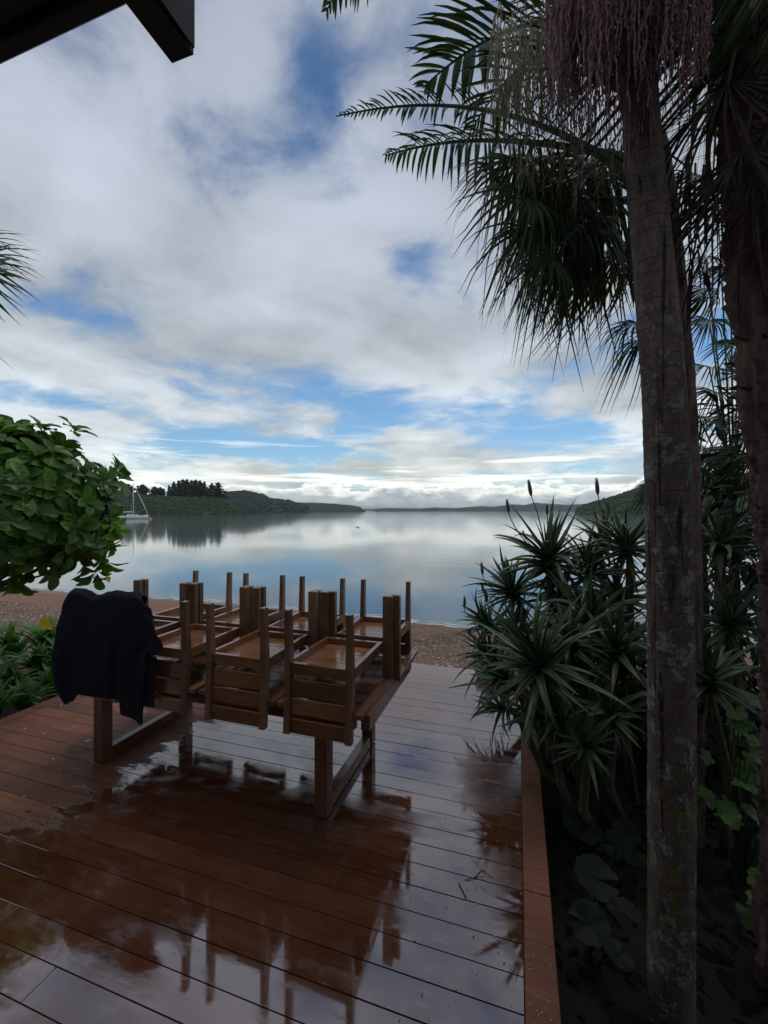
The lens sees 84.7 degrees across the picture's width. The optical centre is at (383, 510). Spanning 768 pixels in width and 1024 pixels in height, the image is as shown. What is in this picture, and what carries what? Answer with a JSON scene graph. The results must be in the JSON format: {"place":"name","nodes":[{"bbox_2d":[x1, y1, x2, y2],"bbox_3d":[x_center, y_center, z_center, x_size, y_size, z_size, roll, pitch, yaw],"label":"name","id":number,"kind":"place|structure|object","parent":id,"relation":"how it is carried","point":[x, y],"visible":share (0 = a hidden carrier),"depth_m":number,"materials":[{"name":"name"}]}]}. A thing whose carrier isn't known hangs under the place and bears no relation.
{"place":"outdoors","nodes":[
{"label":"outdoors","id":0,"kind":"place"},
{"bbox_2d":[0,0,194,63],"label":"house","id":1,"kind":"structure","parent":0,"point":[28,25],"depth_m":0.78,"materials":[{"name":"paint"}]},
{"bbox_2d":[66,490,248,514],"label":"headland terrain","id":2,"kind":"structure","parent":0,"point":[178,513],"depth_m":315.02,"materials":[{"name":"green plant"}]},
{"bbox_2d":[118,484,135,491],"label":"round tree","id":3,"kind":"object","parent":2,"relation":"on","point":[130,488],"visible":0.34,"depth_m":372.74,"materials":[{"name":"green plant"}]},
{"bbox_2d":[134,484,149,493],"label":"round tree","id":4,"kind":"object","parent":2,"relation":"on","point":[143,488],"visible":0.88,"depth_m":368.09,"materials":[{"name":"green plant"}]},
{"bbox_2d":[149,486,162,494],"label":"round tree","id":5,"kind":"object","parent":2,"relation":"on","point":[154,490],"visible":0.94,"depth_m":369.83,"materials":[{"name":"green plant"}]},
{"bbox_2d":[164,485,170,496],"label":"pine tree","id":6,"kind":"object","parent":2,"relation":"on","point":[169,490],"visible":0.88,"depth_m":374.06,"materials":[{"name":"green plant"}]},
{"bbox_2d":[167,481,181,496],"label":"pine tree","id":7,"kind":"object","parent":2,"relation":"on","point":[173,487],"visible":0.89,"depth_m":374.61,"materials":[{"name":"green plant"}]},
{"bbox_2d":[171,480,182,494],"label":"pine tree","id":8,"kind":"object","parent":2,"relation":"on","point":[178,485],"visible":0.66,"depth_m":379.83,"materials":[{"name":"green plant"}]},
{"bbox_2d":[174,479,191,496],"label":"pine tree","id":9,"kind":"object","parent":2,"relation":"on","point":[186,486],"visible":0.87,"depth_m":372.92,"materials":[{"name":"green plant"}]},
{"bbox_2d":[185,481,199,496],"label":"pine tree","id":10,"kind":"object","parent":2,"relation":"on","point":[194,484],"visible":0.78,"depth_m":373.03,"materials":[{"name":"green plant"}]},
{"bbox_2d":[191,480,207,496],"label":"pine tree","id":11,"kind":"object","parent":2,"relation":"on","point":[200,488],"visible":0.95,"depth_m":373.63,"materials":[{"name":"green plant"}]},
{"bbox_2d":[203,483,215,496],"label":"pine tree","id":12,"kind":"object","parent":2,"relation":"on","point":[211,486],"visible":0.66,"depth_m":372.48,"materials":[{"name":"green plant"}]},
{"bbox_2d":[205,482,228,498],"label":"pine tree","id":13,"kind":"object","parent":2,"relation":"on","point":[217,491],"visible":0.94,"depth_m":370.19,"materials":[{"name":"green plant"}]},
{"bbox_2d":[238,498,319,512],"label":"wooded hill","id":14,"kind":"structure","parent":0,"point":[310,510],"depth_m":577.88,"materials":[{"name":"green plant"}]},
{"bbox_2d":[221,490,308,512],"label":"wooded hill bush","id":15,"kind":"object","parent":14,"relation":"on","point":[266,503],"visible":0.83,"depth_m":598.52,"materials":[{"name":"green plant"}]},
{"bbox_2d":[298,502,365,511],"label":"point hill","id":16,"kind":"structure","parent":0,"point":[324,507],"depth_m":963.13,"materials":[{"name":"green plant"}]},
{"bbox_2d":[0,0,748,508],"label":"sky","id":17,"kind":"structure","parent":0,"point":[239,289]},
{"bbox_2d":[3,511,758,647],"bbox_3d":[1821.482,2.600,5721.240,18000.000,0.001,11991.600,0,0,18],"label":"water","id":18,"kind":"structure","parent":0,"point":[434,558],"depth_m":24.58,"materials":[{"name":"grey liquid"}]},
{"bbox_2d":[119,483,148,518],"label":"yacht","id":19,"kind":"object","parent":18,"relation":"on","point":[131,516],"visible":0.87,"depth_m":136.60,"materials":[{"name":"metal"}]},
{"bbox_2d":[29,587,642,639],"bbox_3d":[2.929,2.593,9.363,51.900,0.010,0.858,0,0,18],"label":"shore foam","id":20,"kind":"object","parent":18,"relation":"on","point":[412,620],"visible":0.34,"depth_m":11.30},
{"bbox_2d":[0,589,767,1023],"bbox_3d":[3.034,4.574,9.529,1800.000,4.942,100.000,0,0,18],"label":"ground","id":21,"kind":"structure","parent":0,"point":[624,991],"depth_m":2.39,"materials":[{"name":"brown soil"}]},
{"bbox_2d":[0,619,18,631],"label":"lily clump","id":22,"kind":"object","parent":21,"relation":"on","point":[3,626],"visible":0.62,"depth_m":6.25,"materials":[{"name":"green plant"}]},
{"bbox_2d":[0,644,28,674],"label":"lily clump","id":23,"kind":"object","parent":21,"relation":"on","point":[3,663],"visible":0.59,"depth_m":5.34,"materials":[{"name":"green plant"}]},
{"bbox_2d":[0,678,31,715],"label":"lily clump","id":24,"kind":"object","parent":21,"relation":"on","point":[4,697],"visible":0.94,"depth_m":4.41,"materials":[{"name":"green plant"}]},
{"bbox_2d":[0,619,40,669],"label":"lily clump","id":25,"kind":"object","parent":21,"relation":"on","point":[11,639],"visible":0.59,"depth_m":5.86,"materials":[{"name":"green plant"}]},
{"bbox_2d":[0,655,43,699],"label":"lily clump","id":26,"kind":"object","parent":21,"relation":"on","point":[12,673],"visible":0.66,"depth_m":4.95,"materials":[{"name":"green plant"}]},
{"bbox_2d":[0,230,44,550],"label":"edge fan palm","id":27,"kind":"object","parent":21,"relation":"on","point":[5,274],"visible":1,"depth_m":3.83,"materials":[{"name":"green plant"}]},
{"bbox_2d":[1,640,51,684],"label":"lily clump","id":28,"kind":"object","parent":21,"relation":"on","point":[32,661],"visible":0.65,"depth_m":5.36,"materials":[{"name":"green plant"}]},
{"bbox_2d":[1,675,57,711],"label":"lily clump","id":29,"kind":"object","parent":21,"relation":"on","point":[25,700],"visible":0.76,"depth_m":4.54,"materials":[{"name":"green plant"}]},
{"bbox_2d":[0,602,58,623],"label":"shell grit","id":30,"kind":"object","parent":21,"relation":"on","point":[31,615],"visible":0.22,"depth_m":9.10,"materials":[{"name":"beige gravel"}]},
{"bbox_2d":[9,616,55,666],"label":"lily clump","id":31,"kind":"object","parent":21,"relation":"on","point":[41,633],"visible":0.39,"depth_m":5.94,"materials":[{"name":"green plant"}]},
{"bbox_2d":[39,613,51,629],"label":"fallen leaf","id":32,"kind":"object","parent":31,"relation":"on","point":[44,622],"visible":1,"depth_m":5.20,"materials":[{"name":"yellow plant"}]},
{"bbox_2d":[26,636,54,659],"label":"lily clump","id":33,"kind":"object","parent":21,"relation":"on","point":[51,641],"visible":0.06,"depth_m":5.45,"materials":[{"name":"green plant"}]},
{"bbox_2d":[29,662,56,700],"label":"lily clump","id":34,"kind":"object","parent":21,"relation":"on","point":[47,678],"visible":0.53,"depth_m":4.90,"materials":[{"name":"green plant"}]},
{"bbox_2d":[0,414,134,596],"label":"leaved bush","id":35,"kind":"object","parent":21,"relation":"on","point":[59,533],"visible":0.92,"depth_m":4.57,"materials":[{"name":"green plant"}]},
{"bbox_2d":[0,601,307,646],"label":"shingle","id":36,"kind":"object","parent":21,"relation":"on","point":[35,612],"visible":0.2,"depth_m":9.14,"materials":[{"name":"brown gravel"}]},
{"bbox_2d":[0,663,560,1023],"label":"deck","id":37,"kind":"structure","parent":21,"relation":"on","point":[192,866],"depth_m":2.33,"materials":[{"name":"brown wood"}]},
{"bbox_2d":[94,640,410,817],"bbox_3d":[-1.214,1.631,3.514,2.695,0.729,1.046,0,0,18],"label":"table","id":38,"kind":"object","parent":37,"relation":"on","point":[329,788],"visible":0.32,"depth_m":3.18,"materials":[{"name":"brown wood"}]},
{"bbox_2d":[78,580,189,702],"bbox_3d":[-2.099,1.027,3.503,0.610,0.786,0.678,0,0,18],"label":"chair","id":39,"kind":"object","parent":38,"relation":"on","point":[163,626],"visible":0.18,"depth_m":3.70,"materials":[{"name":"brown wood"}]},
{"bbox_2d":[51,588,162,725],"bbox_3d":[-2.020,1.060,3.122,1.136,0.943,0.174,0,0,18],"label":"shirt","id":40,"kind":"object","parent":39,"relation":"hanging from","point":[107,644],"visible":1,"depth_m":3.08,"materials":[{"name":"black fabric"}]},
{"bbox_2d":[139,570,231,620],"bbox_3d":[-1.893,1.027,4.128,0.610,0.786,0.678,0,0,18],"label":"chair","id":41,"kind":"object","parent":38,"relation":"on","point":[172,614],"visible":0.34,"depth_m":4.19,"materials":[{"name":"brown wood"}]},
{"bbox_2d":[141,583,249,715],"bbox_3d":[-1.507,1.027,3.314,0.610,0.786,0.678,0,0,18],"label":"chair","id":42,"kind":"object","parent":38,"relation":"on","point":[184,644],"visible":0.73,"depth_m":3.02,"materials":[{"name":"brown wood"}]},
{"bbox_2d":[194,573,284,654],"bbox_3d":[-1.301,1.027,3.940,0.610,0.786,0.678,0,0,18],"label":"chair","id":43,"kind":"object","parent":38,"relation":"on","point":[230,618],"visible":0.41,"depth_m":3.99,"materials":[{"name":"brown wood"}]},
{"bbox_2d":[199,587,318,729],"bbox_3d":[-0.899,1.027,3.120,0.610,0.786,0.678,0,0,18],"label":"chair","id":44,"kind":"object","parent":38,"relation":"on","point":[260,646],"visible":0.92,"depth_m":2.86,"materials":[{"name":"brown wood"}]},
{"bbox_2d":[257,576,344,647],"bbox_3d":[-0.688,1.027,3.744,0.610,0.786,0.678,0,0,18],"label":"chair","id":45,"kind":"object","parent":38,"relation":"on","point":[300,621],"visible":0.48,"depth_m":3.94,"materials":[{"name":"brown wood"}]},
{"bbox_2d":[276,591,394,746],"bbox_3d":[-0.315,1.027,2.934,0.610,0.786,0.678,0,0,19],"label":"chair","id":46,"kind":"object","parent":38,"relation":"on","point":[348,659],"visible":1,"depth_m":2.69,"materials":[{"name":"brown wood"}]},
{"bbox_2d":[328,579,417,680],"bbox_3d":[-0.075,1.027,3.549,0.610,0.786,0.678,0,0,17],"label":"chair","id":47,"kind":"object","parent":38,"relation":"on","point":[368,628],"visible":0.6,"depth_m":3.50,"materials":[{"name":"brown wood"}]},
{"bbox_2d":[372,791,553,1023],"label":"fallen petals","id":48,"kind":"object","parent":37,"relation":"on","point":[498,951],"visible":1,"depth_m":1.89,"materials":[{"name":"brown plant"}]},
{"bbox_2d":[412,642,472,665],"bbox_3d":[1.401,2.222,6.381,3.221,0.236,2.212,0,0,18],"label":"shell grit","id":49,"kind":"object","parent":21,"relation":"on","point":[439,657],"visible":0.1,"depth_m":6.47,"materials":[{"name":"beige gravel"}]},
{"bbox_2d":[453,614,544,709],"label":"aloe plant","id":50,"kind":"object","parent":21,"relation":"on","point":[481,645],"visible":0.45,"depth_m":4.17,"materials":[{"name":"green plant"}]},
{"bbox_2d":[453,589,556,736],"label":"aloe plant","id":51,"kind":"object","parent":21,"relation":"on","point":[482,617],"visible":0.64,"depth_m":4.34,"materials":[{"name":"green plant"}]},
{"bbox_2d":[446,626,577,790],"bbox_3d":[1.077,1.641,3.543,0.918,1.382,0.849,0,0,-29],"label":"aloe plant","id":52,"kind":"object","parent":21,"relation":"on","point":[493,677],"visible":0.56,"depth_m":3.45,"materials":[{"name":"green plant"}]},
{"bbox_2d":[379,622,646,670],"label":"gravel","id":53,"kind":"structure","parent":21,"relation":"on","point":[442,637],"depth_m":7.33,"materials":[{"name":"brown gravel"}]},
{"bbox_2d":[321,0,713,1023],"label":"ringed palm","id":54,"kind":"object","parent":21,"relation":"on","point":[627,42],"visible":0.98,"depth_m":1.78,"materials":[{"name":"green plant"}]},
{"bbox_2d":[463,547,571,643],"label":"aloe plant","id":55,"kind":"object","parent":21,"relation":"on","point":[509,589],"visible":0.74,"depth_m":4.26,"materials":[{"name":"green plant"}]},
{"bbox_2d":[480,585,564,707],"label":"aloe plant","id":56,"kind":"object","parent":21,"relation":"on","point":[500,618],"visible":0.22,"depth_m":3.91,"materials":[{"name":"green plant"}]},
{"bbox_2d":[471,676,578,804],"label":"aloe plant","id":57,"kind":"object","parent":21,"relation":"on","point":[499,707],"visible":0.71,"depth_m":3.14,"materials":[{"name":"green plant"}]},
{"bbox_2d":[497,690,580,825],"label":"aloe plant","id":58,"kind":"object","parent":21,"relation":"on","point":[562,787],"visible":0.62,"depth_m":2.90,"materials":[{"name":"green plant"}]},
{"bbox_2d":[469,589,633,825],"bbox_3d":[1.128,1.423,3.087,1.033,1.775,1.099,0,0,18],"label":"aloe plant","id":59,"kind":"object","parent":21,"relation":"on","point":[535,660],"visible":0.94,"depth_m":2.95,"materials":[{"name":"green plant"}]},
{"bbox_2d":[491,479,620,743],"bbox_3d":[1.587,1.006,3.954,1.123,2.627,1.088,0,0,18],"label":"aloe plant","id":60,"kind":"object","parent":21,"relation":"on","point":[550,546],"visible":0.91,"depth_m":3.95,"materials":[{"name":"green plant"}]},
{"bbox_2d":[505,545,606,713],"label":"aloe plant","id":61,"kind":"object","parent":21,"relation":"on","point":[558,596],"visible":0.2,"depth_m":4.01,"materials":[{"name":"green plant"}]},
{"bbox_2d":[531,685,604,825],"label":"aloe plant","id":62,"kind":"object","parent":21,"relation":"on","point":[550,726],"visible":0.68,"depth_m":2.83,"materials":[{"name":"green plant"}]},
{"bbox_2d":[523,598,619,734],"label":"aloe plant","id":63,"kind":"object","parent":21,"relation":"on","point":[570,651],"visible":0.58,"depth_m":3.23,"materials":[{"name":"green plant"}]},
{"bbox_2d":[444,105,719,850],"bbox_3d":[1.316,-0.263,3.182,2.312,5.248,1.660,0,0,-16],"label":"fan palm","id":64,"kind":"object","parent":21,"relation":"on","point":[537,237],"visible":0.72,"depth_m":2.60,"materials":[{"name":"green plant"}]},
{"bbox_2d":[545,699,620,851],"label":"aloe plant","id":65,"kind":"object","parent":21,"relation":"on","point":[587,739],"visible":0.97,"depth_m":2.70,"materials":[{"name":"green plant"}]},
{"bbox_2d":[523,560,646,773],"bbox_3d":[1.734,1.359,3.572,1.093,1.932,1.070,0,0,18],"label":"aloe plant","id":66,"kind":"object","parent":21,"relation":"on","point":[595,610],"visible":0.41,"depth_m":3.56,"materials":[{"name":"green plant"}]},
{"bbox_2d":[538,579,646,709],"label":"leafy shrub","id":67,"kind":"object","parent":21,"relation":"on","point":[577,658],"visible":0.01,"depth_m":4.51,"materials":[{"name":"green plant"}]},
{"bbox_2d":[539,650,646,781],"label":"aloe plant","id":68,"kind":"object","parent":21,"relation":"on","point":[582,689],"visible":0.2,"depth_m":3.44,"materials":[{"name":"green plant"}]},
{"bbox_2d":[544,526,644,747],"bbox_3d":[1.871,1.209,3.881,0.834,2.209,0.949,0,0,-9],"label":"aloe plant","id":69,"kind":"object","parent":21,"relation":"on","point":[596,572],"visible":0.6,"depth_m":3.84,"materials":[{"name":"green plant"}]},
{"bbox_2d":[561,787,640,858],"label":"round leaved plant","id":70,"kind":"object","parent":21,"relation":"on","point":[573,820],"visible":0.85,"depth_m":2.72,"materials":[{"name":"green plant"}]},
{"bbox_2d":[562,507,643,695],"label":"aloe plant","id":71,"kind":"object","parent":21,"relation":"on","point":[595,536],"visible":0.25,"depth_m":4.30,"materials":[{"name":"green plant"}]},
{"bbox_2d":[561,587,646,804],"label":"aloe plant","id":72,"kind":"object","parent":21,"relation":"on","point":[619,650],"visible":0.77,"depth_m":3.16,"materials":[{"name":"green plant"}]},
{"bbox_2d":[569,896,641,971],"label":"round leaved plant","id":73,"kind":"object","parent":21,"relation":"on","point":[595,931],"visible":1,"depth_m":2.10,"materials":[{"name":"green plant"}]},
{"bbox_2d":[567,662,646,817],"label":"aloe plant","id":74,"kind":"object","parent":21,"relation":"on","point":[609,707],"visible":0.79,"depth_m":2.85,"materials":[{"name":"green plant"}]},
{"bbox_2d":[571,477,645,765],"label":"aloe plant","id":75,"kind":"object","parent":21,"relation":"on","point":[625,539],"visible":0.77,"depth_m":3.69,"materials":[{"name":"green plant"}]},
{"bbox_2d":[574,829,646,907],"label":"round leaved plant","id":76,"kind":"object","parent":21,"relation":"on","point":[590,870],"visible":0.97,"depth_m":2.42,"materials":[{"name":"green plant"}]},
{"bbox_2d":[578,557,645,705],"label":"aloe plant","id":77,"kind":"object","parent":21,"relation":"on","point":[618,585],"visible":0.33,"depth_m":4.02,"materials":[{"name":"green plant"}]},
{"bbox_2d":[484,0,767,996],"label":"shaggy palm","id":78,"kind":"object","parent":21,"relation":"on","point":[734,192],"visible":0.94,"depth_m":1.89,"materials":[{"name":"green plant"}]},
{"bbox_2d":[623,480,644,518],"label":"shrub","id":79,"kind":"object","parent":21,"relation":"on","point":[640,487],"visible":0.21,"depth_m":3.59,"materials":[{"name":"green plant"}]},
{"bbox_2d":[537,735,767,1023],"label":"leaf litter","id":80,"kind":"object","parent":21,"relation":"on","point":[746,1004],"visible":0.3,"depth_m":2.27,"materials":[{"name":"plant"}]},
{"bbox_2d":[567,631,761,800],"bbox_3d":[2.692,1.749,3.582,2.143,1.454,1.258,0,0,18],"label":"leafy shrub","id":81,"kind":"object","parent":21,"relation":"on","point":[712,749],"visible":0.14,"depth_m":3.45,"materials":[{"name":"green plant"}]},
{"bbox_2d":[636,627,762,859],"bbox_3d":[2.037,1.511,2.642,0.735,1.603,0.669,0,0,18],"label":"aloe plant","id":82,"kind":"object","parent":21,"relation":"on","point":[712,687],"visible":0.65,"depth_m":2.65,"materials":[{"name":"green plant"}]},
{"bbox_2d":[640,497,760,689],"bbox_3d":[4.116,1.005,4.810,2.093,2.451,1.322,0,0,18],"label":"leafy shrub","id":83,"kind":"object","parent":21,"relation":"on","point":[743,643],"visible":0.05,"depth_m":4.76,"materials":[{"name":"green plant"}]},
{"bbox_2d":[702,499,718,771],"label":"aloe plant","id":84,"kind":"object","parent":21,"relation":"on","point":[706,605],"visible":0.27,"depth_m":3.62,"materials":[{"name":"green plant"}]},
{"bbox_2d":[686,205,747,643],"bbox_3d":[3.556,-0.730,4.537,1.306,5.717,1.113,0,0,-6],"label":"young fan palm","id":85,"kind":"object","parent":21,"relation":"on","point":[732,418],"visible":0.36,"depth_m":4.39,"materials":[{"name":"green plant"}]},
{"bbox_2d":[700,421,751,762],"bbox_3d":[3.148,0.688,4.182,0.937,3.130,1.795,0,0,35],"label":"young fan palm","id":86,"kind":"object","parent":21,"relation":"on","point":[735,469],"visible":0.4,"depth_m":3.69,"materials":[{"name":"green plant"}]},
{"bbox_2d":[697,342,760,641],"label":"leafy shrub","id":87,"kind":"object","parent":21,"relation":"on","point":[747,573],"visible":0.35,"depth_m":3.45,"materials":[{"name":"green plant"}]},
{"bbox_2d":[702,571,756,825],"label":"aloe plant","id":88,"kind":"object","parent":21,"relation":"on","point":[726,626],"visible":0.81,"depth_m":2.97,"materials":[{"name":"green plant"}]},
{"bbox_2d":[697,706,763,889],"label":"lobed leaf plant","id":89,"kind":"object","parent":21,"relation":"on","point":[744,776],"visible":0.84,"depth_m":2.52,"materials":[{"name":"green plant"}]},
{"bbox_2d":[701,496,759,709],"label":"aloe plant","id":90,"kind":"object","parent":21,"relation":"on","point":[719,537],"visible":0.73,"depth_m":3.13,"materials":[{"name":"green plant"}]},
{"bbox_2d":[735,866,757,940],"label":"lobed leaf plant","id":91,"kind":"object","parent":21,"relation":"on","point":[745,918],"visible":0.23,"depth_m":2.13,"materials":[{"name":"green plant"}]},
{"bbox_2d":[370,503,582,511],"bbox_3d":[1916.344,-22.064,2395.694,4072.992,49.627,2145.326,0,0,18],"label":"range","id":92,"kind":"structure","parent":0,"point":[540,507],"depth_m":2010.93,"materials":[{"name":"grey"}]},
{"bbox_2d":[474,659,517,679],"bbox_3d":[1.359,1.935,5.056,0.577,0.283,0.468,0,0,18],"label":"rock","id":93,"kind":"object","parent":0,"point":[477,664],"visible":0.1,"depth_m":4.95,"materials":[{"name":"grey stone"}]},
{"bbox_2d":[575,473,748,513],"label":"hill","id":94,"kind":"structure","parent":0,"point":[740,508],"depth_m":323.53,"materials":[{"name":"green plant"}]},
{"bbox_2d":[575,474,749,513],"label":"hill bush","id":95,"kind":"object","parent":94,"relation":"on","point":[594,504],"visible":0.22,"depth_m":332.89,"materials":[{"name":"green plant"}]}
]}

